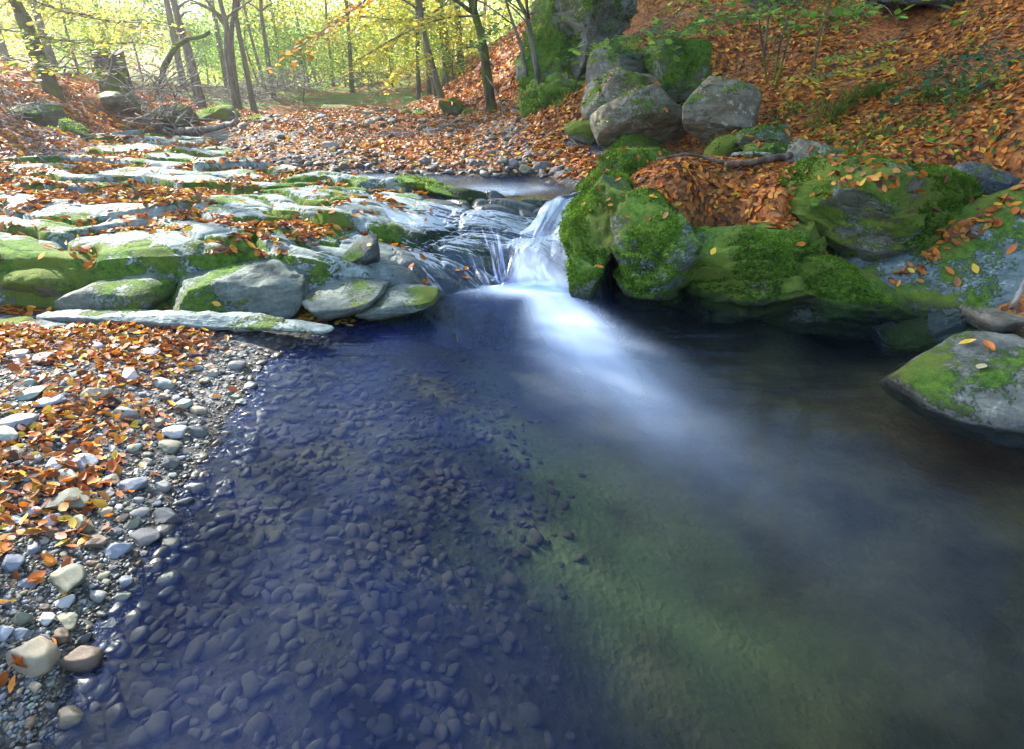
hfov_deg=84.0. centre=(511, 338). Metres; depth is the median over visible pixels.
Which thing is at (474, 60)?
leaf litter
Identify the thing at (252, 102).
tree
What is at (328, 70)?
shrub
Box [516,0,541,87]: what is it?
tree
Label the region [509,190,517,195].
stone
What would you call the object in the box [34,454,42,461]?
pebble
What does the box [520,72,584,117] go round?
cliff rock
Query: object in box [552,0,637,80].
cliff rock
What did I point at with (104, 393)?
pebble
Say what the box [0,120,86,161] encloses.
brushwood
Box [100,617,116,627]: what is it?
pebble
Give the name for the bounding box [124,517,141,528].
pebble
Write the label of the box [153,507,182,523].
pebble
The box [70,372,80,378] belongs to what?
pebble
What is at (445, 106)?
slope rock
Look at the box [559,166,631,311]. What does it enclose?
mossy boulder
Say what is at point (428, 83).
tree
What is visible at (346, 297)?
ledge block
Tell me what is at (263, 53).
shrub
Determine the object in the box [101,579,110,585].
pebble
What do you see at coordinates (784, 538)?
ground
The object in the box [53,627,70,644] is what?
pebble
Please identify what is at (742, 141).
block rock
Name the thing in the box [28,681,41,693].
pebble
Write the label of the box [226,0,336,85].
tree
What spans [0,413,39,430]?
pebble
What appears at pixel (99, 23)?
tree
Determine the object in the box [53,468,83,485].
pebble
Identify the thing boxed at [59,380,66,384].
pebble
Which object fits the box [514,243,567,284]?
cascade water
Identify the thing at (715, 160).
dead branch
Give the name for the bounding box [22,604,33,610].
pebble
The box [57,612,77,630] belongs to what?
pebble
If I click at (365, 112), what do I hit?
stone
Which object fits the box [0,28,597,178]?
leaf litter
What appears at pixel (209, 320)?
flat rock
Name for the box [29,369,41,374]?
pebble
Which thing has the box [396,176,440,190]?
lip rock
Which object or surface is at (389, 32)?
tree
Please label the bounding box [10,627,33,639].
pebble
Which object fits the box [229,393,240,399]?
pebble
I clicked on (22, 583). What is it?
pebble
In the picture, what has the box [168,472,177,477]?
pebble
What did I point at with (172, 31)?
tree
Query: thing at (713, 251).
fallen leaf
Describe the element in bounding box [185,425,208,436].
pebble
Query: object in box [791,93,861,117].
grass tuft
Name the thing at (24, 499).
pebble
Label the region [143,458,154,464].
pebble
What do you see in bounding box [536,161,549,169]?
stone
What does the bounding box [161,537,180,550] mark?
pebble
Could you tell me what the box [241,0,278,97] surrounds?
tree
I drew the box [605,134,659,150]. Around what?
block rock
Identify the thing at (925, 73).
fern
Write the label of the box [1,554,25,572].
pebble
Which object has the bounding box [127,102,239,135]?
fallen branch
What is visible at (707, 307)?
mossy boulder
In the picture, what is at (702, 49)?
mossy boulder
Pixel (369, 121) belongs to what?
stone
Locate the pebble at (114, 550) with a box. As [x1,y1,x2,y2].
[103,543,133,558]
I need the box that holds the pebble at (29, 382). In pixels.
[23,379,38,385]
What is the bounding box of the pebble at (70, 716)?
[57,705,83,730]
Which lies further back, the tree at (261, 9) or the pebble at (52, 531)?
the tree at (261, 9)
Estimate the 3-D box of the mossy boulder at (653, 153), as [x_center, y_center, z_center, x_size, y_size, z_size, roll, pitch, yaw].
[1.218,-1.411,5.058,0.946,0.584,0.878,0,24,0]
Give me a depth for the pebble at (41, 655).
1.29 m
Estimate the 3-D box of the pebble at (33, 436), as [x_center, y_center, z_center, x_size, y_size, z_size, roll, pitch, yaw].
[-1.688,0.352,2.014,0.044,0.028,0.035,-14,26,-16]
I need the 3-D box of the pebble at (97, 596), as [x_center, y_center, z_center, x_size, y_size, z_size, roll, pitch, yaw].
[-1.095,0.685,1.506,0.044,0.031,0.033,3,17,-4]
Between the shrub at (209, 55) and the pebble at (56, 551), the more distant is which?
the shrub at (209, 55)
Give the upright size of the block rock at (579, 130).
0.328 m
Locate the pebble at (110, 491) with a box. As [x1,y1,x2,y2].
[102,487,114,495]
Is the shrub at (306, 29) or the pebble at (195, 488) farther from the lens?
the shrub at (306, 29)
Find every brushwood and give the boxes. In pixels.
[0,8,167,91]
[0,81,105,145]
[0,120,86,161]
[104,43,232,133]
[116,90,207,136]
[133,74,299,107]
[205,57,359,94]
[326,51,421,96]
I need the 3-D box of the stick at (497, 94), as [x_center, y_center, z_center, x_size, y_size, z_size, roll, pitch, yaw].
[-0.282,-4.190,9.858,0.397,0.696,0.057,15,28,30]
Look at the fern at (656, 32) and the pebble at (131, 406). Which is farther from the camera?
the fern at (656, 32)
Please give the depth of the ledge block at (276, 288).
3.27 m
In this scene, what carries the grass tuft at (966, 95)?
on the ground
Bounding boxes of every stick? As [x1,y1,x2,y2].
[466,46,492,66]
[485,75,503,114]
[1008,279,1023,309]
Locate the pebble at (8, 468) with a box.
[3,465,13,474]
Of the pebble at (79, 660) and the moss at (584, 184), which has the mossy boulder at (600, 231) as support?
the moss at (584, 184)
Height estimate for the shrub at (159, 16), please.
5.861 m
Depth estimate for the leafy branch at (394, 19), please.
10.34 m
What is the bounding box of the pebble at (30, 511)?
[22,506,41,517]
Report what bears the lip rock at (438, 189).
on the bedrock ledge
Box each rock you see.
[0,316,34,324]
[31,319,69,329]
[36,309,284,331]
[237,319,333,333]
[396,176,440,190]
[401,109,410,113]
[425,183,473,200]
[438,97,462,114]
[515,0,572,91]
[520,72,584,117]
[522,199,565,205]
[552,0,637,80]
[564,119,596,144]
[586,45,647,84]
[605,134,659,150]
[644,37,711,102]
[682,65,712,102]
[703,133,742,156]
[734,124,792,146]
[743,141,787,157]
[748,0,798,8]
[786,137,842,163]
[865,0,959,9]
[952,20,964,26]
[954,161,1022,194]
[959,304,1023,332]
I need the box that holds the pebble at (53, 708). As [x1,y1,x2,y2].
[44,703,59,713]
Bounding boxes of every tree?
[0,40,6,60]
[8,0,69,107]
[30,0,59,70]
[74,1,95,74]
[91,0,107,51]
[163,0,187,88]
[170,0,206,107]
[181,0,248,108]
[192,0,299,91]
[209,0,227,87]
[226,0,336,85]
[229,0,242,109]
[235,0,257,111]
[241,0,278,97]
[254,0,330,85]
[275,0,370,86]
[344,0,354,92]
[348,0,428,78]
[384,0,439,99]
[395,0,437,96]
[402,0,450,98]
[422,0,477,94]
[434,0,453,85]
[452,0,460,73]
[453,0,496,114]
[455,0,464,71]
[476,0,528,76]
[498,0,531,20]
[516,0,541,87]
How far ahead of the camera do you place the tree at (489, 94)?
10.30 m
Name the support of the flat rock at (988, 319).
on the ground
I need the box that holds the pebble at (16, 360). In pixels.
[13,358,19,363]
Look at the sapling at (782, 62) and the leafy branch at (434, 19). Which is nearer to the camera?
the sapling at (782, 62)
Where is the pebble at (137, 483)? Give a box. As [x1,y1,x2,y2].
[116,477,148,491]
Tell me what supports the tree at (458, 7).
on the ground
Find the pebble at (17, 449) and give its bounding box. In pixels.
[2,446,25,459]
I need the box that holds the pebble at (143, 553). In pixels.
[140,550,148,556]
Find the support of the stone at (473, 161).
on the ground
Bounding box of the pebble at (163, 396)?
[158,395,169,398]
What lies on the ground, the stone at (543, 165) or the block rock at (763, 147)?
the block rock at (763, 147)
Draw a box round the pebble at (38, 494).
[31,491,41,497]
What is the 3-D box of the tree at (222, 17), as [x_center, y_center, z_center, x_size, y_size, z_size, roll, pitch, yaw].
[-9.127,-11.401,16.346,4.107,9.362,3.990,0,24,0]
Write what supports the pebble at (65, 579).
on the ground
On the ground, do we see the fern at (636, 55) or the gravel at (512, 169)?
the gravel at (512, 169)
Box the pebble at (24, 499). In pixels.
[20,496,32,502]
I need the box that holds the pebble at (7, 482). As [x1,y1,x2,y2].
[0,480,15,490]
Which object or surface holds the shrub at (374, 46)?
on the ground
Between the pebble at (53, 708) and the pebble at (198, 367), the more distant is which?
the pebble at (198, 367)
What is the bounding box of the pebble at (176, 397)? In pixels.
[173,395,180,400]
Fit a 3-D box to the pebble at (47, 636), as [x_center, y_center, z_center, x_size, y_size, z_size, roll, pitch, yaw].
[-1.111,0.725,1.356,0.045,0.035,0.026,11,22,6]
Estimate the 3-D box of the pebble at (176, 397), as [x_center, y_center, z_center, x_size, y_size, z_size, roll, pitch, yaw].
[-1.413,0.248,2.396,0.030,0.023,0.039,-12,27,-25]
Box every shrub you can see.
[0,0,87,60]
[0,0,109,61]
[0,0,157,73]
[43,0,171,72]
[61,0,217,81]
[73,0,245,81]
[156,0,250,84]
[163,6,263,83]
[173,0,269,82]
[182,0,319,86]
[203,25,284,82]
[208,17,309,79]
[244,0,374,87]
[246,8,346,101]
[246,19,321,85]
[267,0,367,86]
[292,0,389,86]
[312,53,359,86]
[332,0,509,91]
[333,0,440,88]
[334,50,384,84]
[342,0,452,78]
[346,36,404,81]
[361,0,502,67]
[381,0,505,83]
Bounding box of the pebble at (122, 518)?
[113,514,128,521]
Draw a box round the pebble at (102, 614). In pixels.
[96,611,107,618]
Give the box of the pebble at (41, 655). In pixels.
[6,636,60,678]
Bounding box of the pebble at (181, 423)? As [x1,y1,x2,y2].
[176,422,187,424]
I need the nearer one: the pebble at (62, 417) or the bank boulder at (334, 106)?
the pebble at (62, 417)
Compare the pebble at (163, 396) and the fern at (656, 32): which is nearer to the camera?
the pebble at (163, 396)
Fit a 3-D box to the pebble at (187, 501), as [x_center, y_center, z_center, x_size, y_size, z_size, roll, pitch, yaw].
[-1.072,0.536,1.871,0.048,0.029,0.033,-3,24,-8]
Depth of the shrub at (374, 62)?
35.86 m
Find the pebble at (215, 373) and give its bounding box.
[207,369,218,376]
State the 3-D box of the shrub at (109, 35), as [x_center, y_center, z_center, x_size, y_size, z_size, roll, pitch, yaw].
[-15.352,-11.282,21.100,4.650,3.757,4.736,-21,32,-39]
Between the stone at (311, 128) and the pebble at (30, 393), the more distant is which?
the stone at (311, 128)
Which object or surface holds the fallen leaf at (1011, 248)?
on the tilted slab
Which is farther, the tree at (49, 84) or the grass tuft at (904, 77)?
the tree at (49, 84)
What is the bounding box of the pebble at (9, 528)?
[5,525,14,531]
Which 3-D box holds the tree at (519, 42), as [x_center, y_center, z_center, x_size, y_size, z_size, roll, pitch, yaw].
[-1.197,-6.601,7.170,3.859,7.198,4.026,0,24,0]
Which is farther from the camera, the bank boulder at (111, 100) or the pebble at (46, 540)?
the bank boulder at (111, 100)
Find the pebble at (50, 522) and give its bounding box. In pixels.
[42,513,60,525]
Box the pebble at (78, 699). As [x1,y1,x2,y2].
[74,696,85,702]
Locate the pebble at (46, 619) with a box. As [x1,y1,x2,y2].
[38,612,55,626]
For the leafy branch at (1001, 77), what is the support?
attached to the leafy branch at (981, 56)
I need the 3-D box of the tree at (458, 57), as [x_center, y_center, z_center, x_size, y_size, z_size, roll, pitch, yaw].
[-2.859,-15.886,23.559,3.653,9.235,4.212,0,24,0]
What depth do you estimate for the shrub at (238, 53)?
28.28 m
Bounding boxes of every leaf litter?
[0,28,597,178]
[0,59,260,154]
[0,132,468,342]
[0,320,242,692]
[296,308,355,325]
[423,16,530,110]
[525,0,1023,285]
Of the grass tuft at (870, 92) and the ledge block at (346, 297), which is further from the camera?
the grass tuft at (870, 92)
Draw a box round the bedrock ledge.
[0,130,615,356]
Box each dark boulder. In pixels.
[8,101,66,126]
[59,119,94,142]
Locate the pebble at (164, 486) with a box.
[154,480,172,492]
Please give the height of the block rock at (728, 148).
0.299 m
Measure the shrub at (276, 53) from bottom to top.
3.768 m
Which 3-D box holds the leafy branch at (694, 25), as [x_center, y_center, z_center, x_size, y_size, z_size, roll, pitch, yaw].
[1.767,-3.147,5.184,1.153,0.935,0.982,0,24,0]
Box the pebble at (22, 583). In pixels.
[16,575,44,588]
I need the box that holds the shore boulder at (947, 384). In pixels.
[878,330,1023,447]
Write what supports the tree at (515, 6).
on the ground
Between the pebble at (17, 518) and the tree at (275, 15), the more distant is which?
the tree at (275, 15)
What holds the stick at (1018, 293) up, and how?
on the flat rock at (988, 319)
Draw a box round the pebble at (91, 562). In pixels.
[86,560,96,565]
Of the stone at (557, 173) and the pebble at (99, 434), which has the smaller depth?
the pebble at (99, 434)
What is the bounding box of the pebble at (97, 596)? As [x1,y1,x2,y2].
[90,590,107,602]
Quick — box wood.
[0,0,533,86]
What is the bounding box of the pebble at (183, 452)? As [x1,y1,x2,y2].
[181,450,189,454]
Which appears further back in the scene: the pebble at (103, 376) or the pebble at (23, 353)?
the pebble at (23, 353)
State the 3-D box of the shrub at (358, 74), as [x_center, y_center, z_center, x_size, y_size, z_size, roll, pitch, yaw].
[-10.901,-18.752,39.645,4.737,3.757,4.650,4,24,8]
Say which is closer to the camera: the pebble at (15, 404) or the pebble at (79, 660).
the pebble at (79, 660)
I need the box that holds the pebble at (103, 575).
[97,571,110,580]
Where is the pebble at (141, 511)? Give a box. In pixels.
[130,507,149,516]
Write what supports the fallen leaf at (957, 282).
on the tilted slab
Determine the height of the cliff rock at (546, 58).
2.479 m
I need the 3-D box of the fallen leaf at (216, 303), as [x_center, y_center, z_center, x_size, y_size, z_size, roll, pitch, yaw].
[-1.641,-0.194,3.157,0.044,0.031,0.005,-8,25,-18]
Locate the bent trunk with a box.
[155,30,210,99]
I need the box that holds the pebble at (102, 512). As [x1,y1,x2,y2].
[97,506,113,517]
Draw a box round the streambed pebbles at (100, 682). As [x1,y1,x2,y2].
[47,316,585,748]
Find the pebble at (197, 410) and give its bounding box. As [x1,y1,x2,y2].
[189,406,207,413]
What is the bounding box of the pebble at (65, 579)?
[49,563,87,595]
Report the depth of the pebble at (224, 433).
2.23 m
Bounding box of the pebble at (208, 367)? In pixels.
[204,364,212,370]
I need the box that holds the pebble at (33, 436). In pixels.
[28,433,41,440]
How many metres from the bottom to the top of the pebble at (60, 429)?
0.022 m
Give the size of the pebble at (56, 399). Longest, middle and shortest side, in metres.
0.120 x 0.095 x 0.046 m
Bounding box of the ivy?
[512,0,952,116]
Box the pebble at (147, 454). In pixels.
[142,451,152,457]
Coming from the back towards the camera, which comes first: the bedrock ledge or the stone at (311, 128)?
the stone at (311, 128)
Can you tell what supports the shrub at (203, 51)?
on the ground
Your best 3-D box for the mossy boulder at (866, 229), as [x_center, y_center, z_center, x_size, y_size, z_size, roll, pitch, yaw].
[2.544,-0.846,3.984,1.209,0.839,0.929,-7,25,-14]
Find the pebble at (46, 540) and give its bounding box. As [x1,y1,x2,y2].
[39,538,49,544]
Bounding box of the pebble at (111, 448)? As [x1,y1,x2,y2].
[108,445,119,451]
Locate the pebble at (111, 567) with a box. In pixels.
[108,565,116,570]
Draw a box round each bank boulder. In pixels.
[97,91,136,113]
[152,104,199,127]
[196,105,241,121]
[242,116,271,120]
[321,104,351,107]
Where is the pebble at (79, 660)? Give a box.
[56,645,103,675]
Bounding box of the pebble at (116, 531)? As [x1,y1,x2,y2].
[109,527,122,535]
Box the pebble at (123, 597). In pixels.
[114,592,132,601]
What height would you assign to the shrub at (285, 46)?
3.768 m
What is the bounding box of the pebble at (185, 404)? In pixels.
[172,399,192,409]
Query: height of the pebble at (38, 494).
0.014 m
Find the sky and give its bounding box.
[100,0,528,49]
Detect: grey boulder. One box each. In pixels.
[580,69,661,119]
[590,84,685,145]
[682,76,761,144]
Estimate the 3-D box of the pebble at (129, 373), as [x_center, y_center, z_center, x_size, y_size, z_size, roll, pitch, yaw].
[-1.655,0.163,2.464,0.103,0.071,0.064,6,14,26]
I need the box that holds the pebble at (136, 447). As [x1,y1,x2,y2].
[126,443,142,452]
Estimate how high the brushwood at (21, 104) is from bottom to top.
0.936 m
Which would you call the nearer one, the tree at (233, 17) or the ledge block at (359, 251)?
the ledge block at (359, 251)
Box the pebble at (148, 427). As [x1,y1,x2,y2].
[142,424,150,431]
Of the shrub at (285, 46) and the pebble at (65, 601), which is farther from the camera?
the shrub at (285, 46)
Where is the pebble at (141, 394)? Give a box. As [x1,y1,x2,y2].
[137,392,146,396]
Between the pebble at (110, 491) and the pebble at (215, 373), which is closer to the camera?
the pebble at (110, 491)
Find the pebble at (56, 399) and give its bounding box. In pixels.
[31,393,67,407]
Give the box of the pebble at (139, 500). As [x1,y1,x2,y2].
[134,497,144,503]
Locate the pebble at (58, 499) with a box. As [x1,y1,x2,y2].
[43,487,90,509]
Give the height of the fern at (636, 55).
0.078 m
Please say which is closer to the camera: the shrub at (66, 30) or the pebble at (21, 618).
the pebble at (21, 618)
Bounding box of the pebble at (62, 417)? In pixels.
[59,413,70,419]
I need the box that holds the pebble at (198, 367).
[193,365,202,369]
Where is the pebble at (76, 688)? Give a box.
[72,684,80,692]
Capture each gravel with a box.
[0,332,285,748]
[219,97,571,178]
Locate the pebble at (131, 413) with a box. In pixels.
[114,406,138,419]
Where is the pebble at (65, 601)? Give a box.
[54,594,74,608]
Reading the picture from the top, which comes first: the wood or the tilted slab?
the wood
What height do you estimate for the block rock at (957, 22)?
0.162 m
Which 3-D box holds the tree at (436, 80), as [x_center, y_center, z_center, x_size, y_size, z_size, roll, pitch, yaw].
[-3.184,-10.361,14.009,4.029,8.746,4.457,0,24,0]
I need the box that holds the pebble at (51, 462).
[45,456,68,470]
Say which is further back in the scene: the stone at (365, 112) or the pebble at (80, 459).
the stone at (365, 112)
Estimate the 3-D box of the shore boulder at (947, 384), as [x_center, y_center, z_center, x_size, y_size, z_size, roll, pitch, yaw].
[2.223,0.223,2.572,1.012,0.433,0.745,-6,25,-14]
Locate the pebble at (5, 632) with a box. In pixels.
[0,626,13,641]
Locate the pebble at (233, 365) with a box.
[228,361,245,369]
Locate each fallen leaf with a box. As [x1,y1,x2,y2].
[212,301,220,305]
[710,247,715,254]
[796,241,805,245]
[945,266,953,273]
[953,277,961,287]
[959,338,975,343]
[972,263,978,272]
[976,363,986,368]
[983,340,994,350]
[1006,243,1016,253]
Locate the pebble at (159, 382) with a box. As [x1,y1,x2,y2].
[151,377,175,388]
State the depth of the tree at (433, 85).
17.14 m
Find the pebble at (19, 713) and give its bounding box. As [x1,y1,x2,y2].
[13,707,24,717]
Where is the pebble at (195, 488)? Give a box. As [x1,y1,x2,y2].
[186,483,205,493]
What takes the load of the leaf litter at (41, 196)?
on the bedrock ledge
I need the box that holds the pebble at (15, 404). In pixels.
[11,402,18,407]
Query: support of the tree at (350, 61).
on the ground
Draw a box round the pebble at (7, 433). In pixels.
[0,426,18,443]
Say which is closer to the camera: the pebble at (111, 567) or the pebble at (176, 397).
the pebble at (111, 567)
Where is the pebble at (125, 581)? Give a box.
[118,575,133,588]
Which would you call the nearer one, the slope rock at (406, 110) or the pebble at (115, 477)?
the pebble at (115, 477)
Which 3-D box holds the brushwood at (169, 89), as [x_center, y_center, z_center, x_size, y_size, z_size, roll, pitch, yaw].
[-6.792,-4.962,11.280,1.986,1.656,2.398,-14,28,-29]
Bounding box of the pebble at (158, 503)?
[153,500,162,505]
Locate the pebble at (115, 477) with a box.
[101,474,119,485]
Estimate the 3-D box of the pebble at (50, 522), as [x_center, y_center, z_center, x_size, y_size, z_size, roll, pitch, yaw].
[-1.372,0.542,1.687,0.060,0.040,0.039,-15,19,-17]
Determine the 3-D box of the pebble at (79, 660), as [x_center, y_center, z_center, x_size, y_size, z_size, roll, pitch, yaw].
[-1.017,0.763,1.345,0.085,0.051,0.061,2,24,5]
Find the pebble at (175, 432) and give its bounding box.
[162,425,186,438]
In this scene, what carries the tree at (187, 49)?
on the ground
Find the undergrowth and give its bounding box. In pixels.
[734,0,1022,163]
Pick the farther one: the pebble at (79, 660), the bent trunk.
the bent trunk
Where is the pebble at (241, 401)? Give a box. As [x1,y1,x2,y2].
[235,398,246,404]
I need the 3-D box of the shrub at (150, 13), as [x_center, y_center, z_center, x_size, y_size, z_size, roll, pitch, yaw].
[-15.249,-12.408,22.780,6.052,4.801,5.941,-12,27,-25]
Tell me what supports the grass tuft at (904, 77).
on the ground
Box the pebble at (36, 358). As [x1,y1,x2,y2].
[31,352,55,363]
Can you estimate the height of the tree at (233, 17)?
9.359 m
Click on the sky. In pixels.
(196, 6)
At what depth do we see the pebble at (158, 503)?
1.84 m
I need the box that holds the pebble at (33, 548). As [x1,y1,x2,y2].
[27,543,40,554]
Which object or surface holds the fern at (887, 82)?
on the ground
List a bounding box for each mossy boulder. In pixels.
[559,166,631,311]
[599,148,665,175]
[610,188,705,310]
[676,220,826,323]
[761,256,919,340]
[782,154,982,261]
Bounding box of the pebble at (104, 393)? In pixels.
[77,388,113,402]
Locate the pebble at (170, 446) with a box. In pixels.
[158,440,182,453]
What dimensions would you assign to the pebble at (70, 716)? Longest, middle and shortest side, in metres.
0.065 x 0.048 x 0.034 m
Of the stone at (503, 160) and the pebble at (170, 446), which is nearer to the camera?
the pebble at (170, 446)
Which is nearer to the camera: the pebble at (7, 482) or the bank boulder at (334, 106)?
the pebble at (7, 482)
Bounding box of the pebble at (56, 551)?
[50,549,61,554]
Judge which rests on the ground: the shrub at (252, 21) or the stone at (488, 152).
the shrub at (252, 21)
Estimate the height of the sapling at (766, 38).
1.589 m
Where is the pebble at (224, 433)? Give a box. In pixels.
[220,431,231,435]
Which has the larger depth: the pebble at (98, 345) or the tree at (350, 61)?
the tree at (350, 61)
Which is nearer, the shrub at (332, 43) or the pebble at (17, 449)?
the pebble at (17, 449)
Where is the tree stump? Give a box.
[90,48,144,113]
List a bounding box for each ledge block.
[0,267,74,297]
[54,273,179,310]
[154,299,170,310]
[170,248,311,319]
[301,277,389,320]
[342,234,379,264]
[355,283,438,320]
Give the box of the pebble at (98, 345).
[83,342,104,350]
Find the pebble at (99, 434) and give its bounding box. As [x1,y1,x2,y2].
[95,433,105,436]
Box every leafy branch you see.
[0,0,193,46]
[0,26,172,61]
[0,52,125,84]
[266,0,384,78]
[333,0,457,42]
[342,12,481,79]
[378,47,440,94]
[454,0,537,60]
[564,0,720,61]
[636,0,765,50]
[707,0,828,30]
[768,0,950,39]
[770,57,898,93]
[812,31,909,70]
[878,31,1023,109]
[933,51,1023,105]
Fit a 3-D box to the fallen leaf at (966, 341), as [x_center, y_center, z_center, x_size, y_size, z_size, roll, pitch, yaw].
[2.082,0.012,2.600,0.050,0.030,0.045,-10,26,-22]
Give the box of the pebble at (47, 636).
[40,634,53,641]
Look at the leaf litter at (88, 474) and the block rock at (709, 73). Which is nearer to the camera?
the leaf litter at (88, 474)
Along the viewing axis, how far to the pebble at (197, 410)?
2.33 m
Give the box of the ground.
[0,0,1023,748]
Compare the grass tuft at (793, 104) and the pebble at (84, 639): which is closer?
the pebble at (84, 639)
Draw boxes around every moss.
[4,63,842,204]
[557,146,985,305]
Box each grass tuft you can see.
[541,81,586,107]
[776,93,815,117]
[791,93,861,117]
[803,107,848,131]
[806,84,884,116]
[836,75,903,99]
[845,56,931,96]
[852,122,907,141]
[901,79,957,100]
[909,98,970,130]
[913,74,987,103]
[943,64,1008,102]
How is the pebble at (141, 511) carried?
on the ground
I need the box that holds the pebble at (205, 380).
[199,377,210,383]
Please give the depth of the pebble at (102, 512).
1.76 m
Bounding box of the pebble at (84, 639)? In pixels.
[76,632,92,644]
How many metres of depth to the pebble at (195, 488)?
1.92 m
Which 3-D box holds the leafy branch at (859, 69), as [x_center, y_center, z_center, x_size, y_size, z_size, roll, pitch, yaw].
[3.141,-2.463,5.277,1.284,0.350,0.801,-7,25,-16]
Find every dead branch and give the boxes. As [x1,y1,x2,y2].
[656,153,751,164]
[724,151,793,166]
[731,151,772,155]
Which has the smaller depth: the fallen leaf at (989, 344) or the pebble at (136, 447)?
the pebble at (136, 447)
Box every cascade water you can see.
[485,235,504,280]
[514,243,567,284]
[535,198,570,229]
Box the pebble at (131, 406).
[127,402,139,407]
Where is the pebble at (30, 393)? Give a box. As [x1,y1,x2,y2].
[13,386,45,399]
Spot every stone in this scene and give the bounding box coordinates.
[276,133,285,139]
[305,126,315,131]
[317,114,328,119]
[322,141,338,149]
[362,110,370,114]
[365,119,373,123]
[418,157,430,163]
[468,159,476,164]
[483,150,495,156]
[497,157,508,164]
[508,159,517,165]
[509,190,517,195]
[519,165,531,174]
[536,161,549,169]
[544,180,556,186]
[549,166,562,170]
[554,171,566,178]
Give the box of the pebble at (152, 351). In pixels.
[138,348,159,358]
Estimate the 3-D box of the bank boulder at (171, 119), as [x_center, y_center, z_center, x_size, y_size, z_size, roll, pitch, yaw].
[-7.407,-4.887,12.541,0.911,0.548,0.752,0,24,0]
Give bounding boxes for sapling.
[754,0,767,82]
[762,0,769,66]
[771,0,792,87]
[775,0,803,87]
[812,0,829,71]
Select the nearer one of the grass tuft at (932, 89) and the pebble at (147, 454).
the pebble at (147, 454)
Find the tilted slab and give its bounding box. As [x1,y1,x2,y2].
[846,183,1023,356]
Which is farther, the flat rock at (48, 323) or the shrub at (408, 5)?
the shrub at (408, 5)
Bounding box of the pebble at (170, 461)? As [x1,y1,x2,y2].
[161,455,179,468]
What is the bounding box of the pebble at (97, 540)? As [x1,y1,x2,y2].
[80,533,107,547]
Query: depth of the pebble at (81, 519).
1.69 m
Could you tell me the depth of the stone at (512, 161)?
6.19 m
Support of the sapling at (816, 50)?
on the ground
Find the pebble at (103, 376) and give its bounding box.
[99,373,108,378]
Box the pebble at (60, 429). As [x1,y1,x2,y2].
[58,424,67,431]
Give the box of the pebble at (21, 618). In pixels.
[13,612,33,625]
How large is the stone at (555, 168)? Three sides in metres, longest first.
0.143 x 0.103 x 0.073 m
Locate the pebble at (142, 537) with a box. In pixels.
[130,528,160,546]
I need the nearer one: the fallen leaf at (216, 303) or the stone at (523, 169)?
the fallen leaf at (216, 303)
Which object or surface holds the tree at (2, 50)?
on the ground
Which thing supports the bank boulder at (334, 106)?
on the ground
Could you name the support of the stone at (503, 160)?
on the gravel at (512, 169)
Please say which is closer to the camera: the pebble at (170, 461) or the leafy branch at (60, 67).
the pebble at (170, 461)
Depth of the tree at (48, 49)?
18.10 m
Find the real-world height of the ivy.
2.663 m
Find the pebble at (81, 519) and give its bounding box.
[73,514,94,532]
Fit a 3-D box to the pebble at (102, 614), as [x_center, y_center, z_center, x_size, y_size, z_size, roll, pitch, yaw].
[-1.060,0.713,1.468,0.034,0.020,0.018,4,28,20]
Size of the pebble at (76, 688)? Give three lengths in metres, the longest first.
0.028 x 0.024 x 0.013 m
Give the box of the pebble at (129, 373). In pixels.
[122,367,139,382]
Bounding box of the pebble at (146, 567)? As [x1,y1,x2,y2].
[143,565,151,571]
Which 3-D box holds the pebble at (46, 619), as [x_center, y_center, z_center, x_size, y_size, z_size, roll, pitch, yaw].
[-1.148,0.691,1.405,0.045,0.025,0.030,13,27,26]
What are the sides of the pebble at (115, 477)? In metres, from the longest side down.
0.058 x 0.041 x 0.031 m
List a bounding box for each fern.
[620,52,650,58]
[642,29,697,36]
[857,80,899,84]
[903,72,951,76]
[945,81,997,87]
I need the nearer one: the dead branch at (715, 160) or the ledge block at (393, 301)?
the ledge block at (393, 301)
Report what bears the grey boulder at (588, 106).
on the ground
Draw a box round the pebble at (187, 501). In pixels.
[178,497,193,506]
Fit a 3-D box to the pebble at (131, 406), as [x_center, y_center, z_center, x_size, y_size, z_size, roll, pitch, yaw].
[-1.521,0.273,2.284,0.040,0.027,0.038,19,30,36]
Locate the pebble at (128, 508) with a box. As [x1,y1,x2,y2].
[123,506,133,511]
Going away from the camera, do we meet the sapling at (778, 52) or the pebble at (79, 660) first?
the pebble at (79, 660)
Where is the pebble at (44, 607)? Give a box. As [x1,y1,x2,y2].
[37,604,50,611]
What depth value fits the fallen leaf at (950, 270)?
3.52 m
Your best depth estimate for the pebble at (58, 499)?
1.76 m
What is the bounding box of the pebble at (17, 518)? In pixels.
[2,515,21,523]
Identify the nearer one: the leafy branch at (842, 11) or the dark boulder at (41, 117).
the leafy branch at (842, 11)
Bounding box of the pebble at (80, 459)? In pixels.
[67,453,98,470]
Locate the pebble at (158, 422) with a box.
[150,418,163,426]
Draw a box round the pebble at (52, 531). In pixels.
[44,525,56,536]
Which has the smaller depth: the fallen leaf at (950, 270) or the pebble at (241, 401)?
the pebble at (241, 401)
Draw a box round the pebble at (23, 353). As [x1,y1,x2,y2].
[6,349,28,358]
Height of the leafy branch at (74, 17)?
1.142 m
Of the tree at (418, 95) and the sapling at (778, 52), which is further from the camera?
the tree at (418, 95)
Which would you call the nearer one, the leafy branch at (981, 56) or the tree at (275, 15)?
the leafy branch at (981, 56)
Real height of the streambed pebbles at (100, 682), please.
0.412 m
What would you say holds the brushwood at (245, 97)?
on the ground

